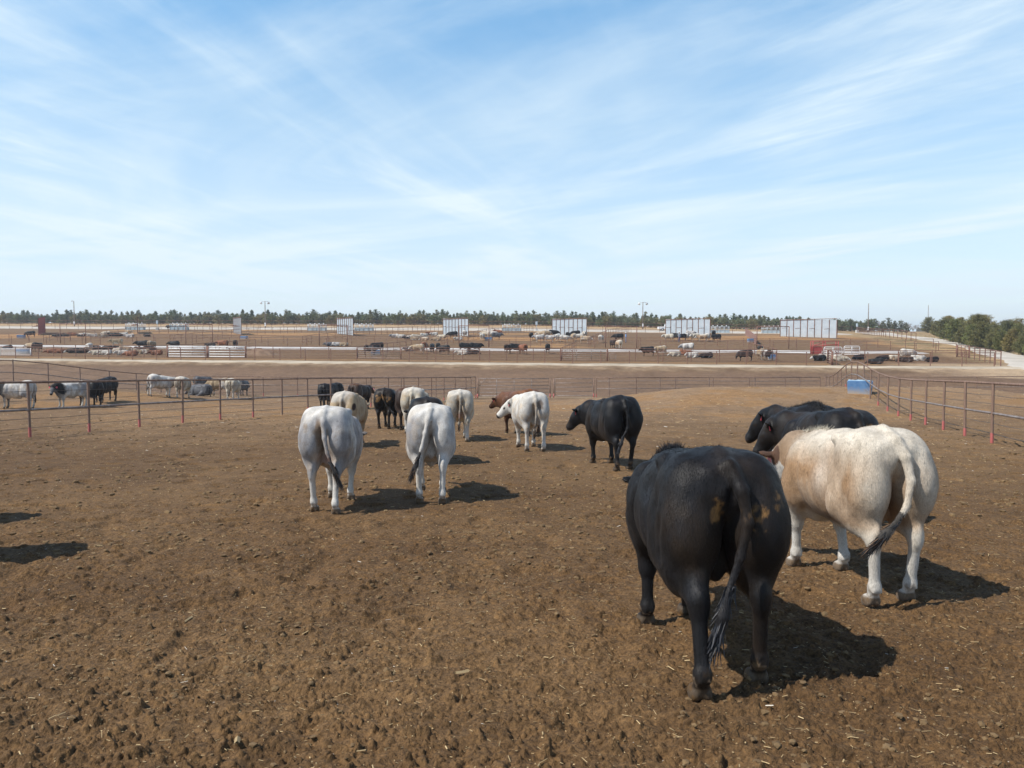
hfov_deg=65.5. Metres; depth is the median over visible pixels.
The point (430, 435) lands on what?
bull
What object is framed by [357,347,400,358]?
pipe gate
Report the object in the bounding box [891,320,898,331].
cedar bush
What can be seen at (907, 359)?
bull
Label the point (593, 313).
cedar tree
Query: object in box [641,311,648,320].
cedar tree
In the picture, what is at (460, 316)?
cedar bush
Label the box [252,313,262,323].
cedar bush
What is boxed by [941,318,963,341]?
cedar tree
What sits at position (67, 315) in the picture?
cedar bush
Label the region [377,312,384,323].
cedar tree
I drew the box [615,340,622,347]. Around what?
bull
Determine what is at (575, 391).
pipe gate
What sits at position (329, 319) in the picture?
cedar bush
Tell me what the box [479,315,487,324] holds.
cedar bush
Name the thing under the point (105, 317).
cedar bush
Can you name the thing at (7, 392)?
bull
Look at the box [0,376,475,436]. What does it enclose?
pipe fence
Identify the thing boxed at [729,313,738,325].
cedar tree
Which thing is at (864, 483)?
bull
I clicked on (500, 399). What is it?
bull
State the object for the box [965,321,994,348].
cedar tree
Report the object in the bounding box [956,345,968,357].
pipe gate
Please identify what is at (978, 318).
cedar tree
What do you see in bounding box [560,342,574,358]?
pipe fence
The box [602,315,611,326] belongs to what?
cedar bush
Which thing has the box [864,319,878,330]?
cedar bush
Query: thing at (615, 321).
cedar bush
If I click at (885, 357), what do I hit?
bull
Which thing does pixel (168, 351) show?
pipe gate
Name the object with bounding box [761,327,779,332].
feeding station
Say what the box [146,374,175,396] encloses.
bull
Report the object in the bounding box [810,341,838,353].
loading chute
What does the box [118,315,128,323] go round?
cedar bush
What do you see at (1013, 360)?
gravel road
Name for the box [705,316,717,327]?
cedar bush
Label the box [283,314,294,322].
cedar bush
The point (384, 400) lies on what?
bull
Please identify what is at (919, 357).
bull
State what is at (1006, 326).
cedar tree
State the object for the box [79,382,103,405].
bull
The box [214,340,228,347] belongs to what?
bull
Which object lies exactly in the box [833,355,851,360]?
bull
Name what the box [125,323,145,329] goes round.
feeding station
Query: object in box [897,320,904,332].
cedar bush
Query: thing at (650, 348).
bull
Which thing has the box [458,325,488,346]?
portal frame
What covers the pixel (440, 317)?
cedar bush
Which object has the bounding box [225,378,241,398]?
bull
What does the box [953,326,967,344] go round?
cedar tree
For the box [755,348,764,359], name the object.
bull
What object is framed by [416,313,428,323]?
cedar bush
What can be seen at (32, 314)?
cedar tree
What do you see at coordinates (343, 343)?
bull
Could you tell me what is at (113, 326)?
pipe fence
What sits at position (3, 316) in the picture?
cedar bush
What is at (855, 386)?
water tank
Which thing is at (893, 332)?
pipe fence
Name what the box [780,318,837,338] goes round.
windbreak
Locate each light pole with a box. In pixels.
[260,301,269,326]
[638,302,647,328]
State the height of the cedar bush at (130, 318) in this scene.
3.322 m
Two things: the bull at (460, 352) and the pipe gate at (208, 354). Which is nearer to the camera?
the pipe gate at (208, 354)
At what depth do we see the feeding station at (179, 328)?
200.24 m
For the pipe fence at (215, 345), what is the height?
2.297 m
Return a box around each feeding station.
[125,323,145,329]
[170,323,188,329]
[307,323,326,330]
[354,323,373,330]
[502,324,520,330]
[711,325,729,332]
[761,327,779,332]
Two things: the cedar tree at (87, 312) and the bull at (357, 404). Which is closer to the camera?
the bull at (357, 404)
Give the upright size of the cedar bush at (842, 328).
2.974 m
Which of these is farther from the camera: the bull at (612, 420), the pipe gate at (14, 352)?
the pipe gate at (14, 352)
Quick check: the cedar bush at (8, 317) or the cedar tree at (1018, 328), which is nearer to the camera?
the cedar tree at (1018, 328)
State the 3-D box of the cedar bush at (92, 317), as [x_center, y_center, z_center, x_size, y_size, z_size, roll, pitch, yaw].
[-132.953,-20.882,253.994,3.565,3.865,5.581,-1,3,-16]
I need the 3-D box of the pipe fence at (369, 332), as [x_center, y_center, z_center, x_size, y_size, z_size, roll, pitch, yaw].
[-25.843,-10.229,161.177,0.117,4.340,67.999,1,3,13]
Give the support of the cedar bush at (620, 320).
on the ground at (98, 587)
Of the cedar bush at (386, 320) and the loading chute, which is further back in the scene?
the cedar bush at (386, 320)
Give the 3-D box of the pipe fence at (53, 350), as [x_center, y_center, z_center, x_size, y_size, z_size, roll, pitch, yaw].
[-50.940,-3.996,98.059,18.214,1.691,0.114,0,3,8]
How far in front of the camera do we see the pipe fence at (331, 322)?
232.98 m
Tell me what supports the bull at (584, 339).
on the ground at (98, 587)
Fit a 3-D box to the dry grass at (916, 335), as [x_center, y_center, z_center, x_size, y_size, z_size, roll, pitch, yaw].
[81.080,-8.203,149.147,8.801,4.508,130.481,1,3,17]
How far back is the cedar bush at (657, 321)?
227.48 m
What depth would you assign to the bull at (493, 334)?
139.61 m
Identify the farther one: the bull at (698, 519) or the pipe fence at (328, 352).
the pipe fence at (328, 352)
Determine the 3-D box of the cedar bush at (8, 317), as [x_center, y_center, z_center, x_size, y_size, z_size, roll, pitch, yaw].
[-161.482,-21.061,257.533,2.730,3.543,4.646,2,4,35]
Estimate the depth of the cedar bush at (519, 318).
232.67 m
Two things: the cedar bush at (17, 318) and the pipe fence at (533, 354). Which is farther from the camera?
the cedar bush at (17, 318)
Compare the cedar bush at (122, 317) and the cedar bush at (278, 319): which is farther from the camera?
the cedar bush at (122, 317)
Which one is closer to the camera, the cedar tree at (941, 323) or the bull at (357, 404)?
the bull at (357, 404)
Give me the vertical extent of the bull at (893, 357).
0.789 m
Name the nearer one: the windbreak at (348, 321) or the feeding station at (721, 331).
the windbreak at (348, 321)
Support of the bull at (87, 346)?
on the ground at (98, 587)
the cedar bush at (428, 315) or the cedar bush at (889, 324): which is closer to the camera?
the cedar bush at (889, 324)
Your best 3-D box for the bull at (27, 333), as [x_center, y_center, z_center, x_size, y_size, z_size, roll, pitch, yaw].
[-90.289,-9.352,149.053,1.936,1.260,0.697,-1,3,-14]
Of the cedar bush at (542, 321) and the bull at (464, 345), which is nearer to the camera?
the bull at (464, 345)
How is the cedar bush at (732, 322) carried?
on the ground at (98, 587)
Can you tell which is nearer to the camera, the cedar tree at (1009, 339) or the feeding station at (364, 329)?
the cedar tree at (1009, 339)
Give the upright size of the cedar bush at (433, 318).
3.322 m
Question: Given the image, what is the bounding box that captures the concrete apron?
[0,345,922,353]
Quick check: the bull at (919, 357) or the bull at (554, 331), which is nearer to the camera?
the bull at (919, 357)
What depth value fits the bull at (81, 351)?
107.13 m
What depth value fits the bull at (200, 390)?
49.27 m
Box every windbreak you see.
[32,316,45,334]
[229,317,241,334]
[336,317,353,335]
[443,318,468,336]
[552,318,586,335]
[665,318,710,335]
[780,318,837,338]
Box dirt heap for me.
[243,348,278,355]
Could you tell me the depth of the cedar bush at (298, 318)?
246.16 m
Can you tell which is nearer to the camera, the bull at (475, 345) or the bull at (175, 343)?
the bull at (475, 345)
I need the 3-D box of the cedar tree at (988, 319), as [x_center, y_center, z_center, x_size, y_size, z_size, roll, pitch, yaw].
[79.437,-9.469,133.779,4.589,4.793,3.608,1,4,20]
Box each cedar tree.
[25,313,36,322]
[81,309,91,323]
[372,309,379,323]
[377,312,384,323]
[589,311,596,325]
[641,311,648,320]
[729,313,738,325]
[918,316,933,332]
[928,320,939,335]
[933,317,951,337]
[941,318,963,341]
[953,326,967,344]
[961,323,977,346]
[962,318,977,326]
[964,313,993,332]
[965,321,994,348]
[982,332,995,349]
[984,314,996,323]
[991,330,1006,350]
[997,320,1016,333]
[999,328,1020,352]
[1009,317,1023,324]
[1011,335,1023,354]
[1013,322,1023,335]
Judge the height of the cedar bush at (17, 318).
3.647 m
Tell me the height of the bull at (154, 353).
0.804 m
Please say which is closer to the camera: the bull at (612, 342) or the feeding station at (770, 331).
the bull at (612, 342)
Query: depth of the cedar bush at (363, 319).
240.35 m
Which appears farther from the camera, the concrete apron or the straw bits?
the concrete apron
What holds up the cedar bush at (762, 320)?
on the ground at (98, 587)
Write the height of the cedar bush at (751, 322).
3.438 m
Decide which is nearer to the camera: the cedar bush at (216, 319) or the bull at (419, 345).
the bull at (419, 345)
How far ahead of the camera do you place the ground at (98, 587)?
6.32 m
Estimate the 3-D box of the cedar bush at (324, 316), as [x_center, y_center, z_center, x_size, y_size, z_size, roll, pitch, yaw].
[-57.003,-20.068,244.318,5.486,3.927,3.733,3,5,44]
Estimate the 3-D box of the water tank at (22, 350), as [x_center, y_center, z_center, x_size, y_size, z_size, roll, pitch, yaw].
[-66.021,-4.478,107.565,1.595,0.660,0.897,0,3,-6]
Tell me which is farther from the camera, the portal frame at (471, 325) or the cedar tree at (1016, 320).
the portal frame at (471, 325)
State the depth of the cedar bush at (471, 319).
237.88 m
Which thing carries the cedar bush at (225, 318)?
on the ground at (98, 587)
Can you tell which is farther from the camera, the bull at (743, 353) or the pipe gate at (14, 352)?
the pipe gate at (14, 352)
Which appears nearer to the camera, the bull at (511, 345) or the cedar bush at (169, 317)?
the bull at (511, 345)
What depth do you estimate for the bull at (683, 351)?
104.27 m
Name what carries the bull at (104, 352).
on the ground at (98, 587)
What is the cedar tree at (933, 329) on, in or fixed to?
on the ground at (98, 587)
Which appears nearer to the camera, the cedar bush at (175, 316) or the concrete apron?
the concrete apron
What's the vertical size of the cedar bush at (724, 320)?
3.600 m
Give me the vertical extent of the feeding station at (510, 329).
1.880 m
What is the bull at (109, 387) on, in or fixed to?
on the ground at (98, 587)
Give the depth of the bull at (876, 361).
83.93 m
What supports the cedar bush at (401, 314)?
on the ground at (98, 587)
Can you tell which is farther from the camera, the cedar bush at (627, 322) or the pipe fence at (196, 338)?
the cedar bush at (627, 322)
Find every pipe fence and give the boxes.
[0,336,938,349]
[0,346,994,366]
[0,359,160,391]
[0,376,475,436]
[7,320,851,328]
[9,323,837,334]
[29,334,933,347]
[31,345,166,356]
[43,325,253,342]
[161,375,470,395]
[167,339,255,354]
[171,326,336,342]
[246,346,355,358]
[302,325,438,344]
[357,340,411,357]
[401,347,560,360]
[441,326,531,344]
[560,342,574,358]
[588,327,627,346]
[596,377,820,396]
[608,348,776,361]
[659,378,799,390]
[748,342,774,360]
[825,361,1023,442]
[831,350,1001,363]
[856,327,914,339]
[876,376,1023,390]
[969,346,1001,365]
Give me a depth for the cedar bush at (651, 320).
227.34 m
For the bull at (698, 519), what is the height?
1.326 m
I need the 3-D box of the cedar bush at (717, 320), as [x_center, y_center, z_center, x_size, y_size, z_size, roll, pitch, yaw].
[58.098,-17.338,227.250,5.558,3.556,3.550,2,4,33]
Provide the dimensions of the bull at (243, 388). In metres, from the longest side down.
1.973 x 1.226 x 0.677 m
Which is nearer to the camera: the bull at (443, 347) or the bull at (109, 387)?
the bull at (109, 387)
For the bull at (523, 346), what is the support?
on the ground at (98, 587)
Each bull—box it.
[0,380,36,408]
[23,343,33,348]
[24,331,34,335]
[32,342,42,351]
[48,382,86,406]
[74,348,89,352]
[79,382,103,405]
[85,343,92,348]
[88,350,101,354]
[95,376,118,402]
[97,349,111,354]
[107,338,122,344]
[113,350,127,354]
[121,350,137,355]
[132,340,147,346]
[137,349,149,353]
[146,350,162,354]
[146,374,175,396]
[147,341,155,346]
[166,341,179,345]
[174,376,191,397]
[185,384,212,396]
[193,376,212,384]
[205,342,214,345]
[205,378,228,395]
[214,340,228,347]
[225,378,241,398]
[236,380,249,395]
[298,405,367,514]
[317,383,333,405]
[324,382,343,405]
[330,391,369,442]
[332,342,339,345]
[339,342,347,345]
[347,383,374,408]
[364,345,380,354]
[370,342,383,348]
[373,387,397,428]
[394,387,408,429]
[400,387,428,433]
[404,396,442,463]
[406,403,455,503]
[408,344,423,352]
[420,333,428,336]
[436,345,449,354]
[444,389,473,441]
[446,331,457,337]
[454,349,467,354]
[459,342,469,348]
[467,349,480,353]
[469,342,484,348]
[489,388,539,435]
[491,332,503,339]
[496,391,549,451]
[509,343,521,351]
[518,344,527,353]
[532,334,544,341]
[534,331,545,335]
[545,335,555,341]
[549,330,560,334]
[559,335,571,341]
[566,395,642,471]
[580,335,592,342]
[610,333,623,338]
[610,339,616,347]
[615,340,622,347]
[622,439,792,701]
[639,346,654,354]
[654,345,666,354]
[661,333,673,338]
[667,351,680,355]
[674,333,686,337]
[678,343,693,349]
[679,349,690,354]
[684,352,697,357]
[690,333,699,338]
[694,334,706,339]
[697,352,712,357]
[711,334,720,339]
[735,350,752,360]
[745,398,835,451]
[753,407,878,453]
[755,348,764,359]
[759,423,938,606]
[762,350,774,359]
[810,355,825,360]
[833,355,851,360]
[852,354,865,359]
[865,358,883,363]
[876,355,888,360]
[889,355,902,360]
[895,356,913,362]
[900,349,917,355]
[911,355,926,360]
[925,356,938,361]
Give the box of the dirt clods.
[0,418,1023,767]
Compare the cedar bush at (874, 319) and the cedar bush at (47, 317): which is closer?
the cedar bush at (874, 319)
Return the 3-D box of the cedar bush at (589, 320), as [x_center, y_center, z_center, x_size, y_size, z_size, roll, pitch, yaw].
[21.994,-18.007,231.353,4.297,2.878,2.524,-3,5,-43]
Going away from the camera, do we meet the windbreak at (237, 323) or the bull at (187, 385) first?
the bull at (187, 385)
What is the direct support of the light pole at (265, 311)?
on the ground at (98, 587)
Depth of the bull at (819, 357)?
90.29 m
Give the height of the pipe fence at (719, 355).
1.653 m
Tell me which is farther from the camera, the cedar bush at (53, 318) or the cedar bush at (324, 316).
the cedar bush at (53, 318)
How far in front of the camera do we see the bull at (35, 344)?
110.52 m
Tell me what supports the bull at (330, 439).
on the ground at (98, 587)
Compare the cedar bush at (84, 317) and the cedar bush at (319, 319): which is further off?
the cedar bush at (84, 317)
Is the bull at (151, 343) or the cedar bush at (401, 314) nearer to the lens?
the bull at (151, 343)
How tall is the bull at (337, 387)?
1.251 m
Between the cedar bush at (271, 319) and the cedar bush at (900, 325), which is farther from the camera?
the cedar bush at (271, 319)
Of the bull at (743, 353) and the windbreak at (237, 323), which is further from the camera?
the windbreak at (237, 323)
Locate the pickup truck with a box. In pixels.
[657,325,664,330]
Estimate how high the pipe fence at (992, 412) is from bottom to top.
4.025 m
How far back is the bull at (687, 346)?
110.10 m
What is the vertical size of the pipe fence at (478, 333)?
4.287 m
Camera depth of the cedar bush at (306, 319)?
242.62 m
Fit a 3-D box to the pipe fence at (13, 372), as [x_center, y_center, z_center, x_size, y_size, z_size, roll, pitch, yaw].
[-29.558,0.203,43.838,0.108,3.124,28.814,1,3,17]
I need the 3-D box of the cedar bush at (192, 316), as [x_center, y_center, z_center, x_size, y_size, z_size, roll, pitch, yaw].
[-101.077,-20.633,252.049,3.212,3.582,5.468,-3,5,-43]
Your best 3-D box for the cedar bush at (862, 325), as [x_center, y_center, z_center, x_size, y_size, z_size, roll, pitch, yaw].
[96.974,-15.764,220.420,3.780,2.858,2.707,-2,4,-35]
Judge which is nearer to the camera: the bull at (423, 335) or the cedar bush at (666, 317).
the bull at (423, 335)
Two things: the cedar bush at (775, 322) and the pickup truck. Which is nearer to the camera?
the pickup truck
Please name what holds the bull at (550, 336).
on the ground at (98, 587)
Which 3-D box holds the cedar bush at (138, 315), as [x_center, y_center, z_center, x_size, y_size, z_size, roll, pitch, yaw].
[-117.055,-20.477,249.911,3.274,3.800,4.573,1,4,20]
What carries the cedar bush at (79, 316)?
on the ground at (98, 587)
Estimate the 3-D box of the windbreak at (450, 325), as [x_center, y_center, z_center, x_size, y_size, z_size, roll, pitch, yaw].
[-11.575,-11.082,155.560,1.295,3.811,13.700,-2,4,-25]
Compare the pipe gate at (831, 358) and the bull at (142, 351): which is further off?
the bull at (142, 351)
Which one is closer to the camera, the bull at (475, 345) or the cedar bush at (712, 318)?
the bull at (475, 345)
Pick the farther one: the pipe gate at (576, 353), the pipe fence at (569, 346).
the pipe fence at (569, 346)
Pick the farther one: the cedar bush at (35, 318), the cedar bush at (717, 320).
the cedar bush at (35, 318)
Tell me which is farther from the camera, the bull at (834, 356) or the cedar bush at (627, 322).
the cedar bush at (627, 322)
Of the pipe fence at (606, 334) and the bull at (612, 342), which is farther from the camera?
the pipe fence at (606, 334)
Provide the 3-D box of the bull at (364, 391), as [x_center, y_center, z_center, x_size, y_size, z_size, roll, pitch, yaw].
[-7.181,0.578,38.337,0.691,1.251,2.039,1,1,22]
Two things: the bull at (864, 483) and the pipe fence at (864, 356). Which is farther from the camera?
the pipe fence at (864, 356)
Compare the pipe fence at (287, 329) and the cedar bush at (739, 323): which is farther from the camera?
the cedar bush at (739, 323)
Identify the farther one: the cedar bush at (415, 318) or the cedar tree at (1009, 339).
the cedar bush at (415, 318)
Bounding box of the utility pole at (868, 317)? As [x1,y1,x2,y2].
[867,303,868,331]
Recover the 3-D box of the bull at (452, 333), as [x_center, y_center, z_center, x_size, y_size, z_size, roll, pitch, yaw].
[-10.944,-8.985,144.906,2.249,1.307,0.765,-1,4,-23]
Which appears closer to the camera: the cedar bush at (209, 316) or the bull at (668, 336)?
the bull at (668, 336)
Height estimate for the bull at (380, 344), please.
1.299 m
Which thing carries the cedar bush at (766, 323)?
on the ground at (98, 587)
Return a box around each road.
[0,326,852,334]
[856,332,1023,369]
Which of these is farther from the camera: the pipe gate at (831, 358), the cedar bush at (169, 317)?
the cedar bush at (169, 317)
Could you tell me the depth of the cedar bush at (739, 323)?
225.40 m
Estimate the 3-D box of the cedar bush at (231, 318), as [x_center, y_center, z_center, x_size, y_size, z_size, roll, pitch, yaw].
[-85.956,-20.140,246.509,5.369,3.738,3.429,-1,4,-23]
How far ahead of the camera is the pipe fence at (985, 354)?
85.66 m
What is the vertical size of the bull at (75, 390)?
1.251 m
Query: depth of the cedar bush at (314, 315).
245.26 m
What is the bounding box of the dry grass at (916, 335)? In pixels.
[895,332,1023,354]
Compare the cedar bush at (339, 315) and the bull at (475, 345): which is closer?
the bull at (475, 345)
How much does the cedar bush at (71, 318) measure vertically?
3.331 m
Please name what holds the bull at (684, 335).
on the ground at (98, 587)
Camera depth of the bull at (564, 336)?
132.63 m
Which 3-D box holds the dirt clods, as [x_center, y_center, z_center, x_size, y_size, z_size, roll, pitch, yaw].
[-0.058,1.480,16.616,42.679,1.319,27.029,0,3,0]
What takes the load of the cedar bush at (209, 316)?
on the ground at (98, 587)
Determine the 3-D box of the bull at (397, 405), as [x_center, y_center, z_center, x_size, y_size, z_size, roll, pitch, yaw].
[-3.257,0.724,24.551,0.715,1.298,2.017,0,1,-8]
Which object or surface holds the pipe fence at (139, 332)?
on the ground at (98, 587)
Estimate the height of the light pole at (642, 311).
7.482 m
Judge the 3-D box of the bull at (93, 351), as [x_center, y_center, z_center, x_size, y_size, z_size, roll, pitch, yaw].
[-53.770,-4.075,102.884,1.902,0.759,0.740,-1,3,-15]
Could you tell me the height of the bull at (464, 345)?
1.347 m
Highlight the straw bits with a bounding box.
[0,386,1023,767]
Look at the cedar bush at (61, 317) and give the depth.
252.95 m
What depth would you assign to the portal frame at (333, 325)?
126.09 m
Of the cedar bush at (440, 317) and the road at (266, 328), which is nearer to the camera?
the road at (266, 328)
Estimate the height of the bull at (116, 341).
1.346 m
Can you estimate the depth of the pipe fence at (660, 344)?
119.65 m
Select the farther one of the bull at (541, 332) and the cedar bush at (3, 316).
the cedar bush at (3, 316)
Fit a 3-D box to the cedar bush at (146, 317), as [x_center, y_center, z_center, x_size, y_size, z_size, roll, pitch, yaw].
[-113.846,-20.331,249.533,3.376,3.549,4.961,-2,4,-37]
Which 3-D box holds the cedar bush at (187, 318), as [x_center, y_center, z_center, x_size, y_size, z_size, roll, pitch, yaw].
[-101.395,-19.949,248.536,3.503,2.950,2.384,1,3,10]
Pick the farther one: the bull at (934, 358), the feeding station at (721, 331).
the feeding station at (721, 331)
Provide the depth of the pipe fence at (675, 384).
57.87 m
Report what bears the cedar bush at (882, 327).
on the ground at (98, 587)
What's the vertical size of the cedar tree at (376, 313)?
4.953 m
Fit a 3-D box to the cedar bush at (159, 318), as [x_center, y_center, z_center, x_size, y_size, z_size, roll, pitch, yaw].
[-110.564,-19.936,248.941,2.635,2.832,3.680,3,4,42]
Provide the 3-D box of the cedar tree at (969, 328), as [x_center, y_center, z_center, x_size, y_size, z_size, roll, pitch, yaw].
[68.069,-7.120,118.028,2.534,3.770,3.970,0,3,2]
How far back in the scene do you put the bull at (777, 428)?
9.58 m
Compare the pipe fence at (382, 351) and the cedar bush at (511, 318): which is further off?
the cedar bush at (511, 318)
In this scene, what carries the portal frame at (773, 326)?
on the ground at (98, 587)
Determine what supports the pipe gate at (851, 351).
on the ground at (98, 587)
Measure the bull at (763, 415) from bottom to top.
1.394 m
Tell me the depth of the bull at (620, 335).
135.37 m
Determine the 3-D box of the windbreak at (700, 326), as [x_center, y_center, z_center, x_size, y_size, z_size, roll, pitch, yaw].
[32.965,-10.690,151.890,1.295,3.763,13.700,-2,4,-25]
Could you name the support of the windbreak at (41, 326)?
on the ground at (98, 587)
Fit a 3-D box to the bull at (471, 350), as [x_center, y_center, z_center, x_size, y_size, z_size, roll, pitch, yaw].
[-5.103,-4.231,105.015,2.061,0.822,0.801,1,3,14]
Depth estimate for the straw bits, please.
5.53 m
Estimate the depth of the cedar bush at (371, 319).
240.11 m
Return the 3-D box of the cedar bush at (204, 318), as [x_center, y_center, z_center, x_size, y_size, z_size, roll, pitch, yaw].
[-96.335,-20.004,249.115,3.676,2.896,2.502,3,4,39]
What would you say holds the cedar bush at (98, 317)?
on the ground at (98, 587)
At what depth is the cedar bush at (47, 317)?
258.00 m
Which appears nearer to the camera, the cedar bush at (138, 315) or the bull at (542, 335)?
the bull at (542, 335)
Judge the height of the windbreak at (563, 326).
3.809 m
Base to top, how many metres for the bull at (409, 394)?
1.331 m
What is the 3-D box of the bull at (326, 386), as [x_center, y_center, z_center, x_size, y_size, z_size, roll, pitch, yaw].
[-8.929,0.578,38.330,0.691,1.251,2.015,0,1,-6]
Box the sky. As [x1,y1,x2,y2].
[0,0,1023,331]
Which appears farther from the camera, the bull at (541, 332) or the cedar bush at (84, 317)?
the cedar bush at (84, 317)
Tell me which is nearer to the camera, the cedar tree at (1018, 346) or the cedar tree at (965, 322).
the cedar tree at (1018, 346)
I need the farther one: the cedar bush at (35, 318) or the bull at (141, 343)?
the cedar bush at (35, 318)
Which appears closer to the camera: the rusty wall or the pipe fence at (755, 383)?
the pipe fence at (755, 383)
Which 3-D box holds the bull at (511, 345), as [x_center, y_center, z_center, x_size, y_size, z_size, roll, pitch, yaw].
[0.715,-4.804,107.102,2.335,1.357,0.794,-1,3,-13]
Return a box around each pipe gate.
[0,348,30,354]
[167,346,207,357]
[207,346,246,357]
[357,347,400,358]
[477,378,550,397]
[553,378,593,397]
[561,349,607,360]
[827,350,833,364]
[844,346,859,354]
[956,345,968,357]
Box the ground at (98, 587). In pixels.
[0,323,1023,767]
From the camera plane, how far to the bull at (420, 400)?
14.70 m
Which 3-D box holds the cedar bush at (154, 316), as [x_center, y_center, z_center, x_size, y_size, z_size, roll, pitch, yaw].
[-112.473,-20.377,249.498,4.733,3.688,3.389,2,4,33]
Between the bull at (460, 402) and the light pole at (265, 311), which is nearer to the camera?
the bull at (460, 402)
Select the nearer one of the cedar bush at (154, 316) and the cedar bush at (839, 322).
the cedar bush at (839, 322)
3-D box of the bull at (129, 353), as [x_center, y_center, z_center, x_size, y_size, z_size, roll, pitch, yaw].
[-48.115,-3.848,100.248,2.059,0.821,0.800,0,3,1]
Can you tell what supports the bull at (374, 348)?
on the ground at (98, 587)
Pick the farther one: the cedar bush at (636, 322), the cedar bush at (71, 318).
the cedar bush at (71, 318)
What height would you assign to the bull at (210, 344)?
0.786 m
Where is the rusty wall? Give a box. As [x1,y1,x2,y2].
[745,328,756,343]
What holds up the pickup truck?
on the road at (266, 328)
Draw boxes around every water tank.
[16,349,29,351]
[768,354,775,359]
[847,379,872,394]
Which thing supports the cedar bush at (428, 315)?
on the ground at (98, 587)
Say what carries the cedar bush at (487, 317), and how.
on the ground at (98, 587)
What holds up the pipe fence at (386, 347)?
on the ground at (98, 587)
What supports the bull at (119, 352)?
on the ground at (98, 587)
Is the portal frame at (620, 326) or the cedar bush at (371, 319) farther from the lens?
the cedar bush at (371, 319)
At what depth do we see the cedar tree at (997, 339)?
110.03 m
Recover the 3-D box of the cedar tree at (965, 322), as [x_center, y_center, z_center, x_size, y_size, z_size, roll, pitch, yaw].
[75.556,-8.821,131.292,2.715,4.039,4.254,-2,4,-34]
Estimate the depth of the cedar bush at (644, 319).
227.98 m
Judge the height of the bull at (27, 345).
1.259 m
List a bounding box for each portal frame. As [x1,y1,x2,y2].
[59,324,85,343]
[185,324,212,341]
[318,325,347,344]
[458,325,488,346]
[605,326,636,347]
[756,326,789,348]
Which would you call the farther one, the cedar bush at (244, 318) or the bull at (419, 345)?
the cedar bush at (244, 318)
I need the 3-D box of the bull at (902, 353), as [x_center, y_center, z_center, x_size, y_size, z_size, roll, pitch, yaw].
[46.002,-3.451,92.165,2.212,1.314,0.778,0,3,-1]
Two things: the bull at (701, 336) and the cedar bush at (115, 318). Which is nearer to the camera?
the bull at (701, 336)
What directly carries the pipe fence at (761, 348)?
on the ground at (98, 587)
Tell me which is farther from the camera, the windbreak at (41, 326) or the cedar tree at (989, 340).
the windbreak at (41, 326)
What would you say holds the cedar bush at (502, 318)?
on the ground at (98, 587)
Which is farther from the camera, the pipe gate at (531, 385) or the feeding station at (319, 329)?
the feeding station at (319, 329)
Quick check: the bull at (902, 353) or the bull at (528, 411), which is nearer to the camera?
the bull at (528, 411)
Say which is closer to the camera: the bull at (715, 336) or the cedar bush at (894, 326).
the bull at (715, 336)
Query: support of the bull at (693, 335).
on the ground at (98, 587)
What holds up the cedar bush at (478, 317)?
on the ground at (98, 587)
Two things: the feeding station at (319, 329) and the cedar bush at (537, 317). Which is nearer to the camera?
the feeding station at (319, 329)
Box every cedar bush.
[0,313,11,323]
[5,314,14,323]
[10,314,24,322]
[31,315,39,322]
[41,315,50,322]
[50,316,57,322]
[56,313,65,322]
[64,313,72,322]
[69,315,81,323]
[72,313,87,323]
[81,315,88,323]
[89,313,98,323]
[95,314,104,323]
[101,313,113,323]
[110,316,120,323]
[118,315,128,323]
[128,314,135,322]
[131,313,141,322]
[144,314,150,323]
[148,313,156,323]
[154,316,164,323]
[159,314,166,323]
[165,315,173,323]
[172,313,179,323]
[182,316,191,323]
[189,314,196,323]
[192,316,202,323]
[200,316,208,323]
[203,313,214,323]
[213,314,224,323]
[218,313,230,323]
[227,313,240,323]
[239,312,250,323]
[246,315,255,323]
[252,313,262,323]
[261,313,269,324]
[264,314,276,324]
[274,316,286,324]
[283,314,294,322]
[290,313,296,322]
[294,315,303,322]
[300,315,310,322]
[311,312,317,322]
[314,313,323,322]
[321,313,327,322]
[325,314,332,322]
[333,313,345,322]
[353,314,362,323]
[359,314,369,323]
[365,314,374,323]
[381,316,390,324]
[389,314,405,323]
[399,313,405,324]
[405,316,413,324]
[410,313,419,324]
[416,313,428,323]
[425,313,430,323]
[427,314,439,324]
[437,314,445,323]
[457,313,464,318]
[469,315,477,324]
[474,314,481,323]
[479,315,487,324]
[483,314,495,324]
[489,314,497,324]
[499,315,508,324]
[509,314,516,324]
[512,314,525,324]
[525,314,534,324]
[532,314,545,323]
[540,317,546,323]
[585,317,592,325]
[595,319,603,326]
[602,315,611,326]
[611,316,621,325]
[617,315,626,325]
[622,318,633,325]
[632,318,639,325]
[639,318,646,325]
[644,316,659,327]
[654,318,660,327]
[658,315,670,325]
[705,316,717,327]
[712,317,724,328]
[722,317,728,328]
[729,319,735,328]
[731,318,746,328]
[746,319,757,329]
[758,317,765,328]
[761,321,770,329]
[769,319,779,329]
[832,318,844,329]
[840,322,847,330]
[841,318,859,330]
[858,323,867,331]
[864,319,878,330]
[872,318,879,330]
[879,320,886,331]
[883,317,891,330]
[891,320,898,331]
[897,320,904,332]
[901,322,910,332]
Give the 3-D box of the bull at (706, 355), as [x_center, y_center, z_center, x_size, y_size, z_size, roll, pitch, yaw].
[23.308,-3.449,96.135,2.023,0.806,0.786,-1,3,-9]
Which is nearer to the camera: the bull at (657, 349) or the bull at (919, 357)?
the bull at (919, 357)
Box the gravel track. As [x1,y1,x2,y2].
[0,358,1023,368]
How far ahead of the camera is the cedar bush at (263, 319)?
243.96 m
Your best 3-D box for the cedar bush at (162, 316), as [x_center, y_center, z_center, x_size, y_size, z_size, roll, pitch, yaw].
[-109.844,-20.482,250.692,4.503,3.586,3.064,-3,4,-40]
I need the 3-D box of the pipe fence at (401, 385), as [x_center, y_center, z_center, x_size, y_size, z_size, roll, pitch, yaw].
[-14.146,0.236,57.029,22.601,1.683,0.205,0,3,3]

